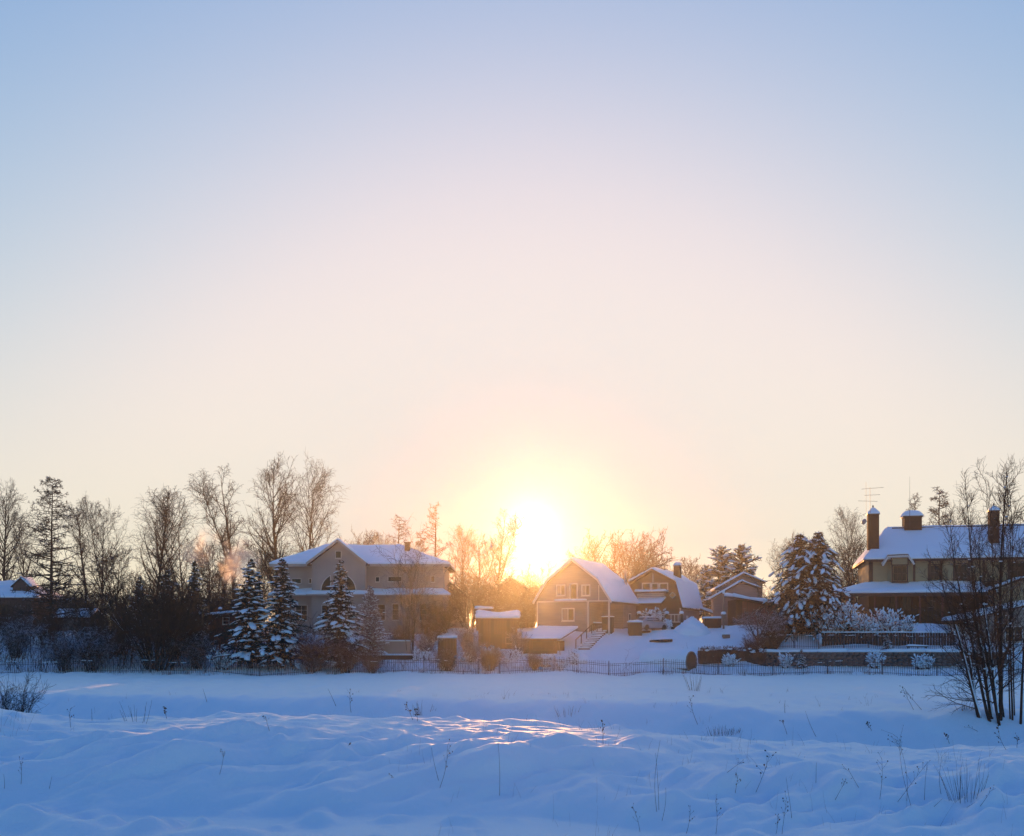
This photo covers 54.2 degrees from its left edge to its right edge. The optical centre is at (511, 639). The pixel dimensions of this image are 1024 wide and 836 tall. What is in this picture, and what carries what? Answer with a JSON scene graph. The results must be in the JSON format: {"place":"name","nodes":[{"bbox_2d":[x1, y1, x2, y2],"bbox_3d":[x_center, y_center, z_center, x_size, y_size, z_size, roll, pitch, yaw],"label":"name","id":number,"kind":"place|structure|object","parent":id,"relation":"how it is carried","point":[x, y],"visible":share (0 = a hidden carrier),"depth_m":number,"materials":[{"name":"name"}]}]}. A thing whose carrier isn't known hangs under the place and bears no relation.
{"place":"outdoors","nodes":[
{"label":"outdoors","id":0,"kind":"place"},
{"bbox_2d":[0,623,1023,835],"bbox_3d":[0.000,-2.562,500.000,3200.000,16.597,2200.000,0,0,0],"label":"snow field","id":1,"kind":"structure","parent":0,"point":[301,767],"depth_m":20.89,"materials":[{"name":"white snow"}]},
{"bbox_2d":[0,479,30,580],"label":"lime tree","id":2,"kind":"object","parent":1,"relation":"on","point":[4,574],"visible":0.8,"depth_m":131.06,"materials":[{"name":"brown plant"}]},
{"bbox_2d":[6,512,42,581],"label":"bare tree","id":3,"kind":"object","parent":1,"relation":"on","point":[23,558],"visible":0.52,"depth_m":133.86,"materials":[{"name":"brown plant"}]},
{"bbox_2d":[0,615,51,657],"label":"snowy bush","id":4,"kind":"object","parent":1,"relation":"on","point":[22,635],"visible":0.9,"depth_m":102.67,"materials":[{"name":"brown plant"}]},
{"bbox_2d":[0,667,51,713],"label":"leafless bush","id":5,"kind":"object","parent":1,"relation":"on","point":[20,700],"visible":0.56,"depth_m":51.78,"materials":[{"name":"brown plant"}]},
{"bbox_2d":[0,576,62,628],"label":"brown house","id":6,"kind":"structure","parent":1,"relation":"on","point":[6,586],"depth_m":122.43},
{"bbox_2d":[21,603,73,645],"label":"dark thicket","id":7,"kind":"object","parent":1,"relation":"on","point":[58,622],"visible":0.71,"depth_m":107.85,"materials":[{"name":"brown plant"}]},
{"bbox_2d":[6,476,104,632],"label":"larch tree","id":8,"kind":"object","parent":1,"relation":"on","point":[52,581],"visible":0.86,"depth_m":112.92,"materials":[{"name":"brown plant"}]},
{"bbox_2d":[32,630,102,670],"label":"snowy bush","id":9,"kind":"object","parent":1,"relation":"on","point":[65,651],"visible":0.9,"depth_m":96.84,"materials":[{"name":"brown plant"}]},
{"bbox_2d":[59,497,104,600],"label":"bare tree","id":10,"kind":"object","parent":1,"relation":"on","point":[77,518],"visible":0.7,"depth_m":131.19,"materials":[{"name":"brown plant"}]},
{"bbox_2d":[46,569,121,615],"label":"bare scrub","id":11,"kind":"object","parent":1,"relation":"on","point":[86,592],"visible":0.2,"depth_m":124.24,"materials":[{"name":"brown plant"}]},
{"bbox_2d":[56,625,124,670],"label":"snowy bush","id":12,"kind":"object","parent":1,"relation":"on","point":[101,652],"visible":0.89,"depth_m":97.55,"materials":[{"name":"brown plant"}]},
{"bbox_2d":[56,494,139,603],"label":"bare tree","id":13,"kind":"object","parent":1,"relation":"on","point":[96,533],"visible":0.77,"depth_m":128.91,"materials":[{"name":"brown plant"}]},
{"bbox_2d":[40,582,167,658],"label":"willow thicket","id":14,"kind":"object","parent":1,"relation":"on","point":[82,621],"visible":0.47,"depth_m":101.93,"materials":[{"name":"brown plant"}]},
{"bbox_2d":[70,541,137,604],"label":"bare tree","id":15,"kind":"object","parent":1,"relation":"on","point":[105,566],"visible":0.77,"depth_m":125.58,"materials":[{"name":"brown plant"}]},
{"bbox_2d":[83,555,232,669],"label":"willow thicket","id":16,"kind":"object","parent":1,"relation":"on","point":[157,637],"visible":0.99,"depth_m":96.55,"materials":[{"name":"brown plant"}]},
{"bbox_2d":[0,589,321,671],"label":"undergrowth","id":17,"kind":"object","parent":1,"relation":"on","point":[124,652],"visible":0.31,"depth_m":100.89,"materials":[{"name":"brown plant"}]},
{"bbox_2d":[127,483,204,597],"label":"birch tree","id":18,"kind":"object","parent":1,"relation":"on","point":[160,564],"visible":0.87,"depth_m":133.94,"materials":[{"name":"brown plant"}]},
{"bbox_2d":[143,501,202,596],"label":"bare tree","id":19,"kind":"object","parent":1,"relation":"on","point":[172,539],"visible":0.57,"depth_m":136.45,"materials":[{"name":"brown plant"}]},
{"bbox_2d":[134,569,222,656],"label":"willow thicket","id":20,"kind":"object","parent":1,"relation":"on","point":[180,589],"visible":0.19,"depth_m":103.58,"materials":[{"name":"brown plant"}]},
{"bbox_2d":[169,632,217,668],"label":"snowy bush","id":21,"kind":"object","parent":1,"relation":"on","point":[199,652],"visible":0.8,"depth_m":98.05,"materials":[{"name":"brown plant"}]},
{"bbox_2d":[184,559,212,646],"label":"spruce tree","id":22,"kind":"object","parent":1,"relation":"on","point":[194,571],"visible":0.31,"depth_m":105.92,"materials":[{"name":"green plant"}]},
{"bbox_2d":[184,537,240,604],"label":"bare tree","id":23,"kind":"object","parent":1,"relation":"on","point":[201,556],"visible":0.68,"depth_m":138.71,"materials":[{"name":"brown plant"}]},
{"bbox_2d":[184,463,249,593],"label":"birch tree","id":24,"kind":"object","parent":1,"relation":"on","point":[208,504],"visible":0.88,"depth_m":146.24,"materials":[{"name":"brown plant"}]},
{"bbox_2d":[206,647,232,669],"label":"shrub","id":25,"kind":"object","parent":1,"relation":"on","point":[224,658],"visible":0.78,"depth_m":97.36,"materials":[{"name":"white plant"}]},
{"bbox_2d":[210,523,239,599],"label":"bare tree","id":26,"kind":"object","parent":1,"relation":"on","point":[226,561],"visible":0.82,"depth_m":136.13,"materials":[{"name":"brown plant"}]},
{"bbox_2d":[204,607,245,644],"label":"red shed","id":27,"kind":"structure","parent":1,"relation":"on","point":[229,622],"depth_m":108.02,"materials":[{"name":"brown wood"}]},
{"bbox_2d":[200,569,277,625],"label":"bare scrub","id":28,"kind":"object","parent":1,"relation":"on","point":[226,599],"visible":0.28,"depth_m":118.23,"materials":[{"name":"brown plant"}]},
{"bbox_2d":[0,657,494,675],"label":"picket fence","id":29,"kind":"object","parent":1,"relation":"on","point":[235,663],"visible":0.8,"depth_m":95.00,"materials":[{"name":"metal"}]},
{"bbox_2d":[211,559,287,668],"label":"spruce tree","id":30,"kind":"object","parent":1,"relation":"on","point":[247,616],"visible":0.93,"depth_m":97.90,"materials":[{"name":"green plant"}]},
{"bbox_2d":[234,535,293,608],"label":"bare tree","id":31,"kind":"object","parent":1,"relation":"on","point":[260,556],"visible":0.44,"depth_m":137.78,"materials":[{"name":"brown plant"}]},
{"bbox_2d":[234,451,307,613],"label":"lime tree","id":32,"kind":"object","parent":1,"relation":"on","point":[275,519],"visible":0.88,"depth_m":137.14,"materials":[{"name":"brown plant"}]},
{"bbox_2d":[253,559,312,668],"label":"spruce tree","id":33,"kind":"object","parent":1,"relation":"on","point":[283,606],"visible":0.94,"depth_m":98.48,"materials":[{"name":"green plant"}]},
{"bbox_2d":[263,449,350,553],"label":"lime tree","id":34,"kind":"object","parent":1,"relation":"on","point":[309,511],"visible":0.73,"depth_m":136.80,"materials":[{"name":"brown plant"}]},
{"bbox_2d":[285,629,334,671],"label":"red bush","id":35,"kind":"object","parent":1,"relation":"on","point":[315,650],"visible":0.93,"depth_m":96.20,"materials":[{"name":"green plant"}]},
{"bbox_2d":[313,560,368,666],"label":"spruce tree","id":36,"kind":"object","parent":1,"relation":"on","point":[339,628],"visible":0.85,"depth_m":98.58,"materials":[{"name":"green plant"}]},
{"bbox_2d":[322,630,368,672],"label":"bush","id":37,"kind":"object","parent":1,"relation":"on","point":[345,655],"visible":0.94,"depth_m":95.63,"materials":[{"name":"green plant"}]},
{"bbox_2d":[268,538,455,634],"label":"white house","id":38,"kind":"structure","parent":1,"relation":"on","point":[311,574],"depth_m":113.58,"materials":[{"name":"paint"}]},
{"bbox_2d":[349,585,391,654],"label":"young conifer","id":39,"kind":"object","parent":1,"relation":"on","point":[371,620],"visible":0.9,"depth_m":102.61,"materials":[{"name":"green plant"}]},
{"bbox_2d":[353,644,388,672],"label":"garden bush","id":40,"kind":"object","parent":1,"relation":"on","point":[371,656],"visible":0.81,"depth_m":95.97,"materials":[{"name":"red plant"}]},
{"bbox_2d":[357,640,413,659],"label":"retaining wall","id":41,"kind":"structure","parent":1,"relation":"on","point":[394,649],"depth_m":103.00,"materials":[{"name":"grey concrete"}]},
{"bbox_2d":[369,512,448,653],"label":"whip thicket","id":42,"kind":"object","parent":1,"relation":"on","point":[413,602],"visible":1,"depth_m":103.48,"materials":[{"name":"brown plant"}]},
{"bbox_2d":[414,632,442,655],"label":"garden bush","id":43,"kind":"object","parent":1,"relation":"on","point":[430,644],"visible":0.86,"depth_m":100.17,"materials":[{"name":"brown plant"}]},
{"bbox_2d":[413,612,452,639],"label":"garden bush","id":44,"kind":"object","parent":1,"relation":"on","point":[432,630],"visible":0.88,"depth_m":107.58,"materials":[{"name":"red plant"}]},
{"bbox_2d":[404,590,464,633],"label":"bare scrub","id":45,"kind":"object","parent":1,"relation":"on","point":[445,613],"visible":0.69,"depth_m":111.09,"materials":[{"name":"brown plant"}]},
{"bbox_2d":[419,501,455,579],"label":"larch tree","id":46,"kind":"object","parent":1,"relation":"on","point":[436,540],"visible":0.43,"depth_m":149.65,"materials":[{"name":"brown plant"}]},
{"bbox_2d":[34,550,845,626],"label":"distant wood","id":47,"kind":"object","parent":1,"relation":"on","point":[269,584],"visible":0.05,"depth_m":243.14,"materials":[{"name":"brown plant"}]},
{"bbox_2d":[437,635,457,657],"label":"shed","id":48,"kind":"structure","parent":1,"relation":"on","point":[447,640],"depth_m":100.99,"materials":[{"name":"brown wood"}]},
{"bbox_2d":[431,645,465,670],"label":"garden bush","id":49,"kind":"object","parent":1,"relation":"on","point":[447,655],"visible":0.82,"depth_m":96.25,"materials":[{"name":"red plant"}]},
{"bbox_2d":[450,623,480,647],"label":"garden bush","id":50,"kind":"object","parent":1,"relation":"on","point":[466,634],"visible":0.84,"depth_m":102.79,"materials":[{"name":"brown plant"}]},
{"bbox_2d":[443,524,489,603],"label":"birch tree","id":51,"kind":"object","parent":1,"relation":"on","point":[462,552],"visible":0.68,"depth_m":138.24,"materials":[{"name":"brown plant"}]},
{"bbox_2d":[457,637,486,668],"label":"snowy bush","id":52,"kind":"object","parent":1,"relation":"on","point":[471,648],"visible":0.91,"depth_m":98.20,"materials":[{"name":"brown plant"}]},
{"bbox_2d":[446,555,515,628],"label":"bare scrub","id":53,"kind":"object","parent":1,"relation":"on","point":[473,599],"visible":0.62,"depth_m":121.84,"materials":[{"name":"brown plant"}]},
{"bbox_2d":[454,530,524,591],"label":"bare tree","id":54,"kind":"object","parent":1,"relation":"on","point":[487,554],"visible":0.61,"depth_m":137.70,"materials":[{"name":"brown plant"}]},
{"bbox_2d":[477,642,506,670],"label":"garden bush","id":55,"kind":"object","parent":1,"relation":"on","point":[494,657],"visible":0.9,"depth_m":96.35,"materials":[{"name":"red plant"}]},
{"bbox_2d":[475,609,520,648],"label":"slatted shed","id":56,"kind":"structure","parent":1,"relation":"on","point":[496,628],"depth_m":103.97,"materials":[{"name":"brown wood"}]},
{"bbox_2d":[473,569,540,622],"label":"bare scrub","id":57,"kind":"object","parent":1,"relation":"on","point":[498,606],"visible":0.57,"depth_m":119.37,"materials":[{"name":"brown plant"}]},
{"bbox_2d":[1,643,1014,673],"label":"undergrowth","id":58,"kind":"object","parent":1,"relation":"on","point":[302,666],"visible":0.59,"depth_m":97.44,"materials":[{"name":"brown plant"}]},
{"bbox_2d":[488,508,529,582],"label":"birch tree","id":59,"kind":"object","parent":1,"relation":"on","point":[516,528],"visible":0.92,"depth_m":135.29,"materials":[{"name":"brown plant"}]},
{"bbox_2d":[11,656,1016,675],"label":"dead grass","id":60,"kind":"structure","parent":1,"relation":"on","point":[807,672],"depth_m":94.17,"materials":[{"name":"plant"}]},
{"bbox_2d":[501,595,536,628],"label":"bare scrub","id":61,"kind":"object","parent":1,"relation":"on","point":[524,611],"visible":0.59,"depth_m":113.60,"materials":[{"name":"brown plant"}]},
{"bbox_2d":[507,626,531,655],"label":"garden bush","id":62,"kind":"object","parent":1,"relation":"on","point":[517,643],"visible":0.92,"depth_m":101.31,"materials":[{"name":"brown plant"}]},
{"bbox_2d":[490,561,555,627],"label":"tree","id":63,"kind":"object","parent":1,"relation":"on","point":[533,621],"visible":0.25,"depth_m":121.57,"materials":[{"name":"brown plant"}]},
{"bbox_2d":[519,625,577,653],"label":"garage","id":64,"kind":"structure","parent":1,"relation":"on","point":[543,639],"depth_m":102.06,"materials":[{"name":"brown wood"}]},
{"bbox_2d":[533,641,552,653],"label":"garage door","id":65,"kind":"structure","parent":64,"relation":"in","point":[537,645],"depth_m":101.95,"materials":[{"name":"brown wood"}]},
{"bbox_2d":[532,556,639,634],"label":"gambrel house","id":66,"kind":"structure","parent":1,"relation":"on","point":[583,595],"depth_m":110.56,"materials":[{"name":"brown"}]},
{"bbox_2d":[575,624,607,649],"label":"garden steps","id":67,"kind":"structure","parent":1,"relation":"on","point":[593,639],"depth_m":106.26,"materials":[{"name":"white wood"}]},
{"bbox_2d":[563,527,678,582],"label":"oak tree","id":68,"kind":"object","parent":1,"relation":"on","point":[636,568],"visible":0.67,"depth_m":137.56,"materials":[{"name":"brown plant"}]},
{"bbox_2d":[627,620,642,635],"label":"wooden crate","id":69,"kind":"object","parent":1,"relation":"on","point":[634,627],"visible":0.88,"depth_m":108.50,"materials":[{"name":"brown wood"}]},
{"bbox_2d":[636,616,667,629],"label":"parked car","id":70,"kind":"object","parent":1,"relation":"on","point":[652,622],"visible":0.77,"depth_m":109.69,"materials":[{"name":"silver metal"}]},
{"bbox_2d":[639,648,696,670],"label":"barrel hut","id":71,"kind":"object","parent":1,"relation":"on","point":[648,655],"visible":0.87,"depth_m":98.16,"materials":[{"name":"grey wood"}]},
{"bbox_2d":[628,562,712,621],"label":"brown gambrel house","id":72,"kind":"structure","parent":1,"relation":"on","point":[675,592],"depth_m":117.93,"materials":[{"name":"wood"}]},
{"bbox_2d":[666,555,704,585],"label":"bare tree","id":73,"kind":"object","parent":1,"relation":"on","point":[695,575],"visible":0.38,"depth_m":172.07,"materials":[{"name":"brown plant"}]},
{"bbox_2d":[672,616,710,635],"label":"snow heap","id":74,"kind":"object","parent":1,"relation":"on","point":[691,626],"visible":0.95,"depth_m":108.64,"materials":[{"name":"snow"}]},
{"bbox_2d":[697,564,716,620],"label":"pine tree","id":75,"kind":"object","parent":1,"relation":"on","point":[701,580],"visible":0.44,"depth_m":145.68,"materials":[{"name":"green plant"}]},
{"bbox_2d":[700,545,735,615],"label":"pine tree","id":76,"kind":"object","parent":1,"relation":"on","point":[722,562],"visible":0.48,"depth_m":141.52,"materials":[{"name":"green plant"}]},
{"bbox_2d":[696,645,767,664],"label":"hedge","id":77,"kind":"object","parent":1,"relation":"on","point":[707,654],"visible":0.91,"depth_m":99.52,"materials":[{"name":"brown plant"}]},
{"bbox_2d":[708,571,765,625],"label":"grey gable house","id":78,"kind":"structure","parent":1,"relation":"on","point":[743,584],"depth_m":123.35,"materials":[{"name":"wood"}]},
{"bbox_2d":[721,543,769,585],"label":"pine tree","id":79,"kind":"object","parent":1,"relation":"on","point":[740,566],"visible":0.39,"depth_m":138.48,"materials":[{"name":"green plant"}]},
{"bbox_2d":[724,593,777,625],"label":"lean to shed","id":80,"kind":"object","parent":1,"relation":"on","point":[740,604],"visible":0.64,"depth_m":116.99,"materials":[{"name":"brown wood"}]},
{"bbox_2d":[740,633,766,652],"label":"bush","id":81,"kind":"object","parent":1,"relation":"on","point":[751,644],"visible":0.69,"depth_m":100.89,"materials":[{"name":"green plant"}]},
{"bbox_2d":[498,656,1020,675],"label":"picket fence","id":82,"kind":"object","parent":1,"relation":"on","point":[719,666],"visible":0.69,"depth_m":95.00,"materials":[{"name":"metal"}]},
{"bbox_2d":[732,608,790,648],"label":"apple tree","id":83,"kind":"object","parent":1,"relation":"on","point":[770,627],"visible":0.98,"depth_m":102.22,"materials":[{"name":"brown plant"}]},
{"bbox_2d":[760,608,792,648],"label":"bush","id":84,"kind":"object","parent":1,"relation":"on","point":[772,642],"visible":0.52,"depth_m":104.03,"materials":[{"name":"plant"}]},
{"bbox_2d":[767,533,807,593],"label":"bare tree","id":85,"kind":"object","parent":1,"relation":"on","point":[777,564],"visible":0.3,"depth_m":149.99,"materials":[{"name":"brown plant"}]},
{"bbox_2d":[755,533,837,641],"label":"spruce tree","id":86,"kind":"object","parent":1,"relation":"on","point":[792,576],"visible":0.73,"depth_m":109.01,"materials":[{"name":"green plant"}]},
{"bbox_2d":[784,531,859,644],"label":"spruce tree","id":87,"kind":"object","parent":1,"relation":"on","point":[822,557],"visible":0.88,"depth_m":107.87,"materials":[{"name":"green plant"}]},
{"bbox_2d":[805,601,846,641],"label":"snowy shrub","id":88,"kind":"object","parent":1,"relation":"on","point":[828,616],"visible":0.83,"depth_m":106.83,"materials":[{"name":"snow"}]},
{"bbox_2d":[824,558,861,619],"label":"bare scrub","id":89,"kind":"object","parent":1,"relation":"on","point":[850,581],"visible":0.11,"depth_m":132.31,"materials":[{"name":"brown plant"}]},
{"bbox_2d":[824,504,866,580],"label":"birch tree","id":90,"kind":"object","parent":1,"relation":"on","point":[847,558],"visible":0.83,"depth_m":142.47,"materials":[{"name":"brown plant"}]},
{"bbox_2d":[829,534,866,613],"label":"bare tree","id":91,"kind":"object","parent":1,"relation":"on","point":[860,552],"visible":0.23,"depth_m":149.69,"materials":[{"name":"brown plant"}]},
{"bbox_2d":[831,596,867,638],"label":"snowy shrub","id":92,"kind":"object","parent":1,"relation":"on","point":[848,612],"visible":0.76,"depth_m":106.91,"materials":[{"name":"snow"}]},
{"bbox_2d":[853,609,879,637],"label":"snowy shrub","id":93,"kind":"object","parent":1,"relation":"on","point":[867,626],"visible":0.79,"depth_m":106.75,"materials":[{"name":"snow"}]},
{"bbox_2d":[778,633,957,648],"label":"picket fence","id":94,"kind":"object","parent":1,"relation":"on","point":[833,646],"visible":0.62,"depth_m":105.00,"materials":[{"name":"paint"}]},
{"bbox_2d":[863,606,902,641],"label":"snowy shrub","id":95,"kind":"object","parent":1,"relation":"on","point":[887,622],"visible":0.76,"depth_m":107.00,"materials":[{"name":"snow"}]},
{"bbox_2d":[762,648,1007,666],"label":"stone wall","id":96,"kind":"structure","parent":1,"relation":"on","point":[899,656],"depth_m":100.84,"materials":[{"name":"stone"}]},
{"bbox_2d":[821,631,954,645],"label":"board fence","id":97,"kind":"object","parent":1,"relation":"on","point":[900,636],"visible":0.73,"depth_m":106.18,"materials":[{"name":"brown wood"}]},
{"bbox_2d":[895,614,919,640],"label":"snowy shrub","id":98,"kind":"object","parent":1,"relation":"on","point":[906,624],"visible":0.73,"depth_m":107.22,"materials":[{"name":"white plant"}]},
{"bbox_2d":[911,653,935,669],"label":"snowy shrub","id":99,"kind":"object","parent":1,"relation":"on","point":[918,661],"visible":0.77,"depth_m":99.12,"materials":[{"name":"snow"}]},
{"bbox_2d":[831,503,1023,624],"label":"timbered house","id":100,"kind":"structure","parent":1,"relation":"on","point":[890,559],"depth_m":117.77,"materials":[{"name":"beige paint"}]},
{"bbox_2d":[891,564,908,582],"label":"window","id":101,"kind":"structure","parent":100,"relation":"in","point":[899,571],"depth_m":117.46,"materials":[{"name":"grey glass"}]},
{"bbox_2d":[922,486,954,525],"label":"larch tree","id":102,"kind":"object","parent":1,"relation":"on","point":[937,511],"visible":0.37,"depth_m":147.90,"materials":[{"name":"brown plant"}]},
{"bbox_2d":[912,455,1023,725],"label":"alder tree","id":103,"kind":"object","parent":1,"relation":"on","point":[999,656],"visible":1,"depth_m":45.10,"materials":[{"name":"brown plant"}]},
{"bbox_2d":[941,600,1023,642],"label":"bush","id":104,"kind":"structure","parent":1,"relation":"on","point":[1007,631],"depth_m":107.02,"materials":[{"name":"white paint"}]},
{"bbox_2d":[0,0,1023,625],"label":"sky","id":105,"kind":"structure","parent":0,"point":[714,273],"materials":[{"name":"blue"}]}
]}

